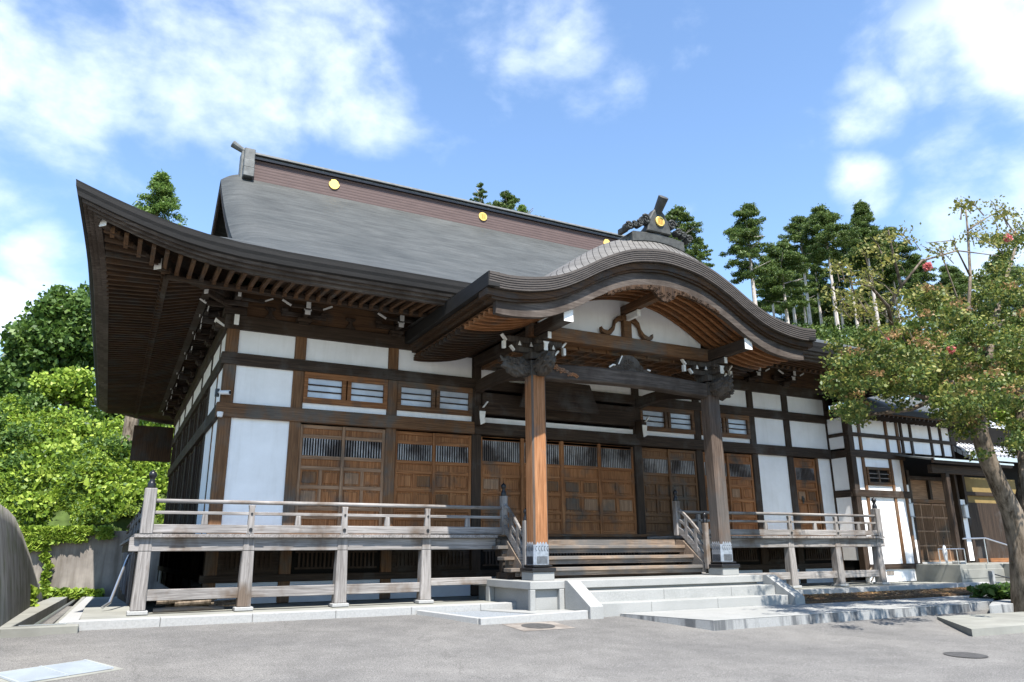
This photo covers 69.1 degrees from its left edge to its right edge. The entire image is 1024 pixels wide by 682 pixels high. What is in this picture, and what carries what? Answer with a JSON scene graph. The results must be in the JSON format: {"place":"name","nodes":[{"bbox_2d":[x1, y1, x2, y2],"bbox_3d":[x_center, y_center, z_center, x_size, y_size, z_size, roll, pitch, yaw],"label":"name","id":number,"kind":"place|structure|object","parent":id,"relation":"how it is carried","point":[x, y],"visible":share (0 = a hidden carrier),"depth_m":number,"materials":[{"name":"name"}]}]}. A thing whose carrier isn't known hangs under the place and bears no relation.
{"place":"outdoors","nodes":[
{"label":"outdoors","id":0,"kind":"place"},
{"bbox_2d":[19,524,118,606],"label":"hanging vines","id":1,"kind":"object","parent":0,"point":[38,538],"visible":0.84,"depth_m":37.37,"materials":[{"name":"green plant"}]},
{"bbox_2d":[8,412,166,530],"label":"hillside","id":2,"kind":"structure","parent":0,"point":[61,518],"depth_m":39.50,"materials":[{"name":"green plant"}]},
{"bbox_2d":[0,348,34,401],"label":"broadleaf tree","id":3,"kind":"object","parent":2,"relation":"on","point":[13,380],"visible":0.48,"depth_m":52.25,"materials":[{"name":"green plant"}]},
{"bbox_2d":[0,284,94,377],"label":"broadleaf tree","id":4,"kind":"object","parent":2,"relation":"on","point":[51,331],"visible":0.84,"depth_m":54.37,"materials":[{"name":"green plant"}]},
{"bbox_2d":[28,365,101,416],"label":"broadleaf shrub","id":5,"kind":"object","parent":2,"relation":"on","point":[76,388],"visible":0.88,"depth_m":49.59,"materials":[{"name":"green plant"}]},
{"bbox_2d":[75,280,89,412],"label":"broadleaf tree","id":6,"kind":"object","parent":2,"relation":"on","point":[85,287],"depth_m":60.81,"materials":[{"name":"green plant"}]},
{"bbox_2d":[0,389,174,526],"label":"vine cover","id":7,"kind":"object","parent":2,"relation":"on","point":[60,441],"visible":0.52,"depth_m":41.15,"materials":[{"name":"green plant"}]},
{"bbox_2d":[84,408,119,420],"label":"broadleaf shrub","id":8,"kind":"object","parent":2,"relation":"on","point":[109,415],"visible":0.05,"depth_m":54.15,"materials":[{"name":"green plant"}]},
{"bbox_2d":[122,419,153,430],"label":"broadleaf shrub","id":9,"kind":"object","parent":2,"relation":"on","point":[141,422],"visible":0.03,"depth_m":47.75,"materials":[{"name":"green plant"}]},
{"bbox_2d":[121,169,187,452],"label":"cedar tree","id":10,"kind":"object","parent":2,"relation":"on","point":[162,199],"visible":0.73,"depth_m":48.88,"materials":[{"name":"green plant"}]},
{"bbox_2d":[469,182,488,204],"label":"cedar tree","id":11,"kind":"object","parent":2,"relation":"on","point":[479,195],"visible":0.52,"depth_m":73.24,"materials":[{"name":"green plant"}]},
{"bbox_2d":[486,189,519,210],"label":"cedar tree","id":12,"kind":"object","parent":2,"relation":"on","point":[509,201],"visible":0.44,"depth_m":76.34,"materials":[{"name":"green plant"}]},
{"bbox_2d":[515,203,544,216],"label":"cedar tree","id":13,"kind":"object","parent":2,"relation":"on","point":[521,208],"visible":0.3,"depth_m":69.84,"materials":[{"name":"green plant"}]},
{"bbox_2d":[664,204,706,262],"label":"cedar tree","id":14,"kind":"object","parent":2,"relation":"on","point":[676,214],"visible":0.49,"depth_m":76.33,"materials":[{"name":"green plant"}]},
{"bbox_2d":[696,243,714,267],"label":"cedar tree","id":15,"kind":"object","parent":2,"relation":"on","point":[707,253],"visible":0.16,"depth_m":82.23,"materials":[{"name":"green plant"}]},
{"bbox_2d":[718,202,781,305],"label":"cedar tree","id":16,"kind":"object","parent":2,"relation":"on","point":[740,234],"visible":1,"depth_m":74.43,"materials":[{"name":"green plant"}]},
{"bbox_2d":[754,254,777,317],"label":"cedar tree","id":17,"kind":"object","parent":2,"relation":"on","point":[773,311],"visible":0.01,"depth_m":95.31,"materials":[{"name":"green plant"}]},
{"bbox_2d":[754,240,811,323],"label":"cedar tree","id":18,"kind":"object","parent":2,"relation":"on","point":[774,289],"visible":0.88,"depth_m":80.18,"materials":[{"name":"green plant"}]},
{"bbox_2d":[773,239,801,324],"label":"cedar tree","id":19,"kind":"object","parent":2,"relation":"on","point":[796,277],"visible":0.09,"depth_m":94.03,"materials":[{"name":"green plant"}]},
{"bbox_2d":[757,294,818,324],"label":"cedar tree","id":20,"kind":"object","parent":2,"relation":"on","point":[799,316],"visible":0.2,"depth_m":114.82,"materials":[{"name":"green plant"}]},
{"bbox_2d":[781,268,817,326],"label":"cedar tree","id":21,"kind":"object","parent":2,"relation":"on","point":[811,300],"visible":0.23,"depth_m":101.10,"materials":[{"name":"green plant"}]},
{"bbox_2d":[778,214,822,326],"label":"cedar tree","id":22,"kind":"object","parent":2,"relation":"on","point":[792,231],"visible":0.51,"depth_m":91.10,"materials":[{"name":"green plant"}]},
{"bbox_2d":[799,238,834,408],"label":"cedar tree","id":23,"kind":"object","parent":2,"relation":"on","point":[816,270],"visible":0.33,"depth_m":109.36,"materials":[{"name":"green plant"}]},
{"bbox_2d":[792,287,855,408],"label":"cedar tree","id":24,"kind":"object","parent":2,"relation":"on","point":[827,317],"visible":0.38,"depth_m":118.97,"materials":[{"name":"green plant"}]},
{"bbox_2d":[791,203,863,343],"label":"cedar tree","id":25,"kind":"object","parent":2,"relation":"on","point":[820,218],"visible":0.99,"depth_m":86.59,"materials":[{"name":"green plant"}]},
{"bbox_2d":[819,259,852,328],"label":"cedar tree","id":26,"kind":"object","parent":2,"relation":"on","point":[836,286],"visible":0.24,"depth_m":106.76,"materials":[{"name":"green plant"}]},
{"bbox_2d":[824,236,859,327],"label":"cedar tree","id":27,"kind":"object","parent":2,"relation":"on","point":[843,250],"visible":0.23,"depth_m":103.22,"materials":[{"name":"green plant"}]},
{"bbox_2d":[828,289,901,335],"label":"cedar tree","id":28,"kind":"object","parent":2,"relation":"on","point":[849,322],"visible":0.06,"depth_m":124.07,"materials":[{"name":"green plant"}]},
{"bbox_2d":[843,199,889,325],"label":"cedar tree","id":29,"kind":"object","parent":2,"relation":"on","point":[862,217],"visible":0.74,"depth_m":94.15,"materials":[{"name":"green plant"}]},
{"bbox_2d":[849,275,887,326],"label":"cedar tree","id":30,"kind":"object","parent":2,"relation":"on","point":[865,296],"visible":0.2,"depth_m":114.07,"materials":[{"name":"green plant"}]},
{"bbox_2d":[874,254,903,325],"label":"cedar tree","id":31,"kind":"object","parent":2,"relation":"on","point":[890,295],"visible":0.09,"depth_m":119.21,"materials":[{"name":"green plant"}]},
{"bbox_2d":[861,226,920,399],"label":"cedar tree","id":32,"kind":"object","parent":2,"relation":"on","point":[890,275],"visible":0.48,"depth_m":101.96,"materials":[{"name":"green plant"}]},
{"bbox_2d":[792,321,1010,357],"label":"undergrowth","id":33,"kind":"object","parent":2,"relation":"on","point":[823,332],"visible":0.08,"depth_m":80.82,"materials":[{"name":"green plant"}]},
{"bbox_2d":[899,254,945,311],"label":"cedar tree","id":34,"kind":"object","parent":2,"relation":"on","point":[926,276],"visible":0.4,"depth_m":114.32,"materials":[{"name":"green plant"}]},
{"bbox_2d":[934,263,983,327],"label":"cedar tree","id":35,"kind":"object","parent":2,"relation":"on","point":[959,281],"visible":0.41,"depth_m":124.54,"materials":[{"name":"green plant"}]},
{"bbox_2d":[976,252,1023,318],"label":"cedar tree","id":36,"kind":"object","parent":2,"relation":"on","point":[1016,278],"visible":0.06,"depth_m":132.73,"materials":[{"name":"green plant"}]},
{"bbox_2d":[0,606,1023,681],"bbox_3d":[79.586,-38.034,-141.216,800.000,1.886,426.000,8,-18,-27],"label":"asphalt ground","id":37,"kind":"structure","parent":0,"point":[409,648],"depth_m":12.62,"materials":[{"name":"grey asphalt"}]},
{"bbox_2d":[0,504,42,626],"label":"battered wall","id":38,"kind":"structure","parent":37,"relation":"on","point":[17,575],"depth_m":17.90,"materials":[{"name":"concrete"}]},
{"bbox_2d":[0,597,85,637],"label":"drain channel","id":39,"kind":"object","parent":37,"relation":"on","point":[29,621],"visible":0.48,"depth_m":15.90,"materials":[{"name":"concrete"}]},
{"bbox_2d":[0,659,122,681],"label":"drain grate","id":40,"kind":"object","parent":37,"relation":"on","point":[51,672],"visible":1,"depth_m":10.53,"materials":[{"name":"metal"}]},
{"bbox_2d":[29,531,169,605],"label":"retaining wall","id":41,"kind":"structure","parent":37,"relation":"on","point":[93,563],"depth_m":38.32,"materials":[{"name":"concrete"}]},
{"bbox_2d":[58,595,516,630],"bbox_3d":[-10.429,10.133,28.155,10.530,1.610,28.300,8,-18,-27],"label":"stone apron","id":42,"kind":"object","parent":37,"relation":"on","point":[87,613],"visible":0.48,"depth_m":16.62,"materials":[{"name":"grey stone"}]},
{"bbox_2d":[101,555,129,608],"bbox_3d":[-9.452,5.744,17.830,0.146,1.186,1.591,3,-16,-11],"label":"downpipe","id":43,"kind":"object","parent":42,"relation":"on","point":[117,583],"visible":1,"depth_m":17.69,"materials":[{"name":"silver metal"}]},
{"bbox_2d":[153,599,235,612],"bbox_3d":[-7.149,5.984,17.037,2.001,0.311,1.317,8,-18,-27],"label":"firewood pile","id":44,"kind":"object","parent":42,"relation":"on","point":[192,605],"visible":0.77,"depth_m":16.66,"materials":[{"name":"brown wood"}]},
{"bbox_2d":[117,469,501,615],"bbox_3d":[-8.900,7.582,26.379,8.930,3.734,20.275,8,-18,-27],"label":"veranda","id":45,"kind":"object","parent":42,"relation":"on","point":[140,543],"visible":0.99,"depth_m":17.59,"materials":[{"name":"wood"}]},
{"bbox_2d":[76,141,960,603],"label":"temple hall","id":46,"kind":"structure","parent":42,"relation":"on","point":[286,303],"depth_m":22.64,"materials":[{"name":"brown wood"}]},
{"bbox_2d":[217,411,222,416],"bbox_3d":[-7.573,1.904,19.277,0.160,0.130,0.160,8,-18,-27],"label":"dome light","id":47,"kind":"object","parent":46,"relation":"attached to","point":[219,413],"visible":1,"depth_m":19.22,"materials":[{"name":"white plastic"}]},
{"bbox_2d":[214,388,230,396],"bbox_3d":[-7.597,1.331,19.474,0.566,0.200,0.183,-9,-18,28],"label":"security camera","id":48,"kind":"object","parent":46,"relation":"attached to","point":[221,392],"visible":1,"depth_m":19.39,"materials":[{"name":"white plastic"}]},
{"bbox_2d":[294,424,341,525],"bbox_3d":[-5.251,3.755,20.322,1.255,2.900,0.057,8,-18,-27],"label":"door","id":49,"kind":"structure","parent":46,"relation":"in","point":[318,478],"depth_m":20.32,"materials":[{"name":"brown wood"}]},
{"bbox_2d":[303,371,387,408],"bbox_3d":[-4.733,1.430,21.210,2.410,0.870,0.180,8,-18,-27],"label":"window","id":50,"kind":"structure","parent":46,"relation":"in","point":[319,388],"depth_m":21.14,"materials":[{"name":"brown wood"}]},
{"bbox_2d":[337,427,384,525],"bbox_3d":[-4.203,3.883,20.805,1.245,2.900,0.057,8,-18,-27],"label":"door","id":51,"kind":"structure","parent":46,"relation":"in","point":[361,479],"depth_m":20.82,"materials":[{"name":"brown wood"}]},
{"bbox_2d":[393,431,432,526],"bbox_3d":[-2.841,4.082,21.544,1.257,2.900,0.057,8,-18,-27],"label":"door","id":52,"kind":"structure","parent":46,"relation":"in","point":[412,479],"depth_m":21.55,"materials":[{"name":"brown wood"}]},
{"bbox_2d":[397,381,472,415],"bbox_3d":[-2.323,1.757,22.432,2.415,0.870,0.180,8,-18,-27],"label":"window","id":53,"kind":"structure","parent":46,"relation":"in","point":[411,396],"depth_m":22.36,"materials":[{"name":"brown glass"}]},
{"bbox_2d":[431,433,470,526],"bbox_3d":[-1.791,4.210,22.028,1.248,2.900,0.057,8,-18,-27],"label":"door","id":54,"kind":"structure","parent":46,"relation":"in","point":[451,481],"depth_m":22.04,"materials":[{"name":"brown wood"}]},
{"bbox_2d":[481,436,520,533],"bbox_3d":[-0.333,4.423,22.822,1.478,2.900,0.057,8,-18,-27],"label":"door","id":55,"kind":"structure","parent":46,"relation":"in","point":[495,473],"depth_m":22.86,"materials":[{"name":"brown wood"}]},
{"bbox_2d":[524,439,561,533],"bbox_3d":[0.945,4.581,23.416,1.478,2.900,0.057,8,-18,-27],"label":"door","id":56,"kind":"structure","parent":46,"relation":"in","point":[553,470],"depth_m":23.54,"materials":[{"name":"brown wood"}]},
{"bbox_2d":[563,442,599,533],"bbox_3d":[2.253,4.758,24.079,1.477,2.900,0.057,8,-18,-27],"label":"door","id":57,"kind":"structure","parent":46,"relation":"in","point":[582,513],"depth_m":24.04,"materials":[{"name":"brown wood"}]},
{"bbox_2d":[600,445,636,533],"bbox_3d":[3.485,4.941,24.758,1.477,2.900,0.057,8,-18,-27],"label":"door","id":58,"kind":"structure","parent":46,"relation":"in","point":[618,484],"depth_m":24.76,"materials":[{"name":"brown wood"}]},
{"bbox_2d":[642,448,671,533],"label":"door","id":59,"kind":"structure","parent":46,"relation":"in","point":[656,485],"depth_m":25.48,"materials":[{"name":"brown wood"}]},
{"bbox_2d":[640,406,694,434],"bbox_3d":[5.489,2.815,26.394,2.410,0.870,0.180,8,-18,-27],"label":"window","id":60,"kind":"structure","parent":46,"relation":"in","point":[661,419],"depth_m":26.36,"materials":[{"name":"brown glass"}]},
{"bbox_2d":[667,449,699,533],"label":"door","id":61,"kind":"structure","parent":46,"relation":"in","point":[686,485],"depth_m":26.07,"materials":[{"name":"brown wood"}]},
{"bbox_2d":[703,452,731,528],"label":"door","id":62,"kind":"structure","parent":46,"relation":"in","point":[703,452],"depth_m":26.76,"materials":[{"name":"brown wood"}]},
{"bbox_2d":[700,411,750,438],"bbox_3d":[7.891,3.141,27.612,2.395,0.870,0.180,8,-18,-27],"label":"window","id":63,"kind":"structure","parent":46,"relation":"in","point":[733,426],"depth_m":27.80,"materials":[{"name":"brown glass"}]},
{"bbox_2d":[726,453,757,528],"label":"door","id":64,"kind":"structure","parent":46,"relation":"in","point":[741,489],"depth_m":27.23,"materials":[{"name":"brown wood"}]},
{"bbox_2d":[793,458,821,529],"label":"door","id":65,"kind":"structure","parent":46,"relation":"in","point":[807,490],"depth_m":28.79,"materials":[{"name":"brown wood"}]},
{"bbox_2d":[417,609,587,624],"bbox_3d":[-0.239,6.321,16.991,3.392,0.340,2.042,8,-18,-27],"label":"stone slab","id":66,"kind":"object","parent":37,"relation":"on","point":[492,616],"visible":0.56,"depth_m":16.53,"materials":[{"name":"stone"}]},
{"bbox_2d":[503,621,573,630],"bbox_3d":[0.552,6.001,15.657,1.240,0.060,1.000,8,-18,-27],"label":"manhole cover","id":67,"kind":"object","parent":37,"relation":"on","point":[534,626],"visible":1,"depth_m":15.64,"materials":[{"name":"concrete"}]},
{"bbox_2d":[473,573,804,618],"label":"stone steps","id":68,"kind":"structure","parent":37,"relation":"on","point":[599,597],"depth_m":18.68,"materials":[{"name":"stone"}]},
{"bbox_2d":[405,195,815,580],"bbox_3d":[2.903,1.559,22.007,10.940,10.324,6.168,8,-18,-27],"label":"entrance porch","id":69,"kind":"object","parent":68,"relation":"on","point":[651,305],"visible":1,"depth_m":21.07,"materials":[{"name":"brown wood"}]},
{"bbox_2d":[620,602,990,630],"bbox_3d":[10.305,7.313,19.960,16.250,0.490,2.500,8,-18,-27],"label":"paving edge","id":70,"kind":"object","parent":37,"relation":"on","point":[786,620],"visible":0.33,"depth_m":16.98,"materials":[{"name":"stone"}]},
{"bbox_2d":[620,594,1007,620],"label":"granite paving","id":71,"kind":"structure","parent":70,"relation":"on","point":[731,613],"depth_m":18.34,"materials":[{"name":"grey stone"}]},
{"bbox_2d":[804,587,979,603],"bbox_3d":[18.938,8.882,26.268,25.720,0.370,2.780,8,-18,-27],"label":"soil bed","id":72,"kind":"object","parent":37,"relation":"on","point":[837,598],"visible":0.14,"depth_m":22.14,"materials":[{"name":"brown soil"}]},
{"bbox_2d":[803,586,974,599],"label":"fallen leaves","id":73,"kind":"object","parent":72,"relation":"on","point":[843,594],"visible":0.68,"depth_m":23.05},
{"bbox_2d":[988,571,1009,584],"bbox_3d":[17.587,8.087,25.126,3.564,0.700,0.162,4,-16,-15],"label":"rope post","id":74,"kind":"object","parent":72,"relation":"on","point":[991,575],"visible":0.64,"depth_m":24.67,"materials":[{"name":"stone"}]},
{"bbox_2d":[815,195,1023,611],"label":"crape myrtle","id":75,"kind":"object","parent":37,"relation":"on","point":[877,362],"visible":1,"depth_m":19.02,"materials":[{"name":"green plant"}]},
{"bbox_2d":[911,340,1008,400],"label":"broadleaf tree","id":76,"kind":"object","parent":37,"relation":"on","point":[927,392],"depth_m":69.41,"materials":[{"name":"green plant"}]},
{"bbox_2d":[915,562,1009,582],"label":"entrance platform","id":77,"kind":"structure","parent":37,"relation":"on","point":[958,573],"depth_m":28.18,"materials":[{"name":"concrete"}]},
{"bbox_2d":[938,537,966,564],"bbox_3d":[16.556,7.897,28.022,1.133,1.013,0.339,8,-18,-27],"label":"umbrella stand","id":78,"kind":"object","parent":77,"relation":"on","point":[944,550],"visible":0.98,"depth_m":27.84,"materials":[{"name":"silver metal"}]},
{"bbox_2d":[962,537,1006,563],"bbox_3d":[18.549,8.193,28.284,3.465,1.397,0.364,4,-16,-14],"label":"steel handrail","id":79,"kind":"object","parent":77,"relation":"on","point":[984,538],"visible":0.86,"depth_m":28.40,"materials":[{"name":"silver metal"}]},
{"bbox_2d":[943,652,988,657],"bbox_3d":[7.856,5.433,12.876,0.680,0.020,0.680,8,-18,-27],"label":"manhole cover","id":80,"kind":"object","parent":37,"relation":"on","point":[967,654],"visible":1,"depth_m":12.89,"materials":[{"name":"metal"}]},
{"bbox_2d":[937,612,1023,636],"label":"concrete strip","id":81,"kind":"object","parent":37,"relation":"on","point":[973,625],"visible":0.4,"depth_m":16.51,"materials":[{"name":"grey concrete"}]},
{"bbox_2d":[966,581,1010,598],"bbox_3d":[17.332,7.659,22.993,8.001,0.562,1.921,8,-18,-27],"label":"ground cover","id":82,"kind":"object","parent":37,"relation":"on","point":[1001,590],"visible":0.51,"depth_m":21.59,"materials":[{"name":"green plant"}]},
{"bbox_2d":[985,387,1014,425],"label":"broadleaf tree","id":83,"kind":"object","parent":37,"relation":"on","point":[1001,416],"visible":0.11,"depth_m":64.88,"materials":[{"name":"green plant"}]},
{"bbox_2d":[989,598,1013,612],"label":"bed kerb","id":84,"kind":"structure","parent":37,"relation":"on","point":[1001,606],"depth_m":19.33,"materials":[{"name":"stone"}]},
{"bbox_2d":[0,0,1023,409],"label":"sky","id":85,"kind":"structure","parent":0,"point":[587,112],"materials":[{"name":"blue"}]},
{"bbox_2d":[492,483,710,579],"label":"wooden stairs","id":86,"kind":"structure","parent":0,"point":[690,557],"depth_m":20.76,"materials":[{"name":"brown wood"}]},
{"bbox_2d":[799,580,865,583],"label":"ground under buildings","id":87,"kind":"structure","parent":0,"point":[833,582],"depth_m":37.83,"materials":[{"name":"grey concrete"}]},
{"bbox_2d":[794,581,1009,594],"bbox_3d":[17.501,9.525,28.953,25.700,0.410,3.400,8,-18,-27],"label":"stone apron beside annex","id":88,"kind":"object","parent":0,"point":[825,588],"visible":0.17,"depth_m":25.38,"materials":[{"name":"stone"}]},
{"bbox_2d":[647,497,889,587],"bbox_3d":[8.882,6.883,25.642,9.470,3.044,2.151,8,-18,-27],"label":"veranda","id":89,"kind":"object","parent":88,"relation":"on","point":[836,542],"visible":0.76,"depth_m":25.27,"materials":[{"name":"wood"}]},
{"bbox_2d":[819,392,1017,582],"bbox_3d":[17.612,5.915,34.041,13.800,9.320,8.600,8,-18,-27],"label":"annex","id":90,"kind":"object","parent":88,"relation":"on","point":[919,479],"visible":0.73,"depth_m":30.04,"materials":[{"name":"white paint"}]},
{"bbox_2d":[866,467,892,485],"bbox_3d":[14.532,5.373,29.459,1.400,0.720,0.100,8,-18,-27],"label":"window","id":91,"kind":"structure","parent":90,"relation":"in","point":[876,476],"depth_m":29.43,"materials":[{"name":"brown wood"}]},
{"bbox_2d":[914,503,928,561],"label":"lattice door","id":92,"kind":"structure","parent":90,"relation":"in","point":[917,506],"depth_m":30.28,"materials":[{"name":"brown wood"}]},
{"bbox_2d":[920,503,939,561],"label":"lattice door","id":93,"kind":"structure","parent":90,"relation":"in","point":[930,534],"depth_m":30.56,"materials":[{"name":"brown wood"}]},
{"bbox_2d":[931,504,951,561],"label":"lattice door","id":94,"kind":"structure","parent":90,"relation":"in","point":[937,509],"depth_m":30.88,"materials":[{"name":"brown wood"}]},
{"bbox_2d":[943,504,954,560],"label":"lattice door","id":95,"kind":"structure","parent":90,"relation":"in","point":[944,505],"depth_m":31.12,"materials":[{"name":"brown wood"}]},
{"bbox_2d":[868,398,1017,462],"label":"tiled house","id":96,"kind":"structure","parent":88,"relation":"on","point":[960,448],"depth_m":33.13,"materials":[{"name":"white paint"}]}
]}

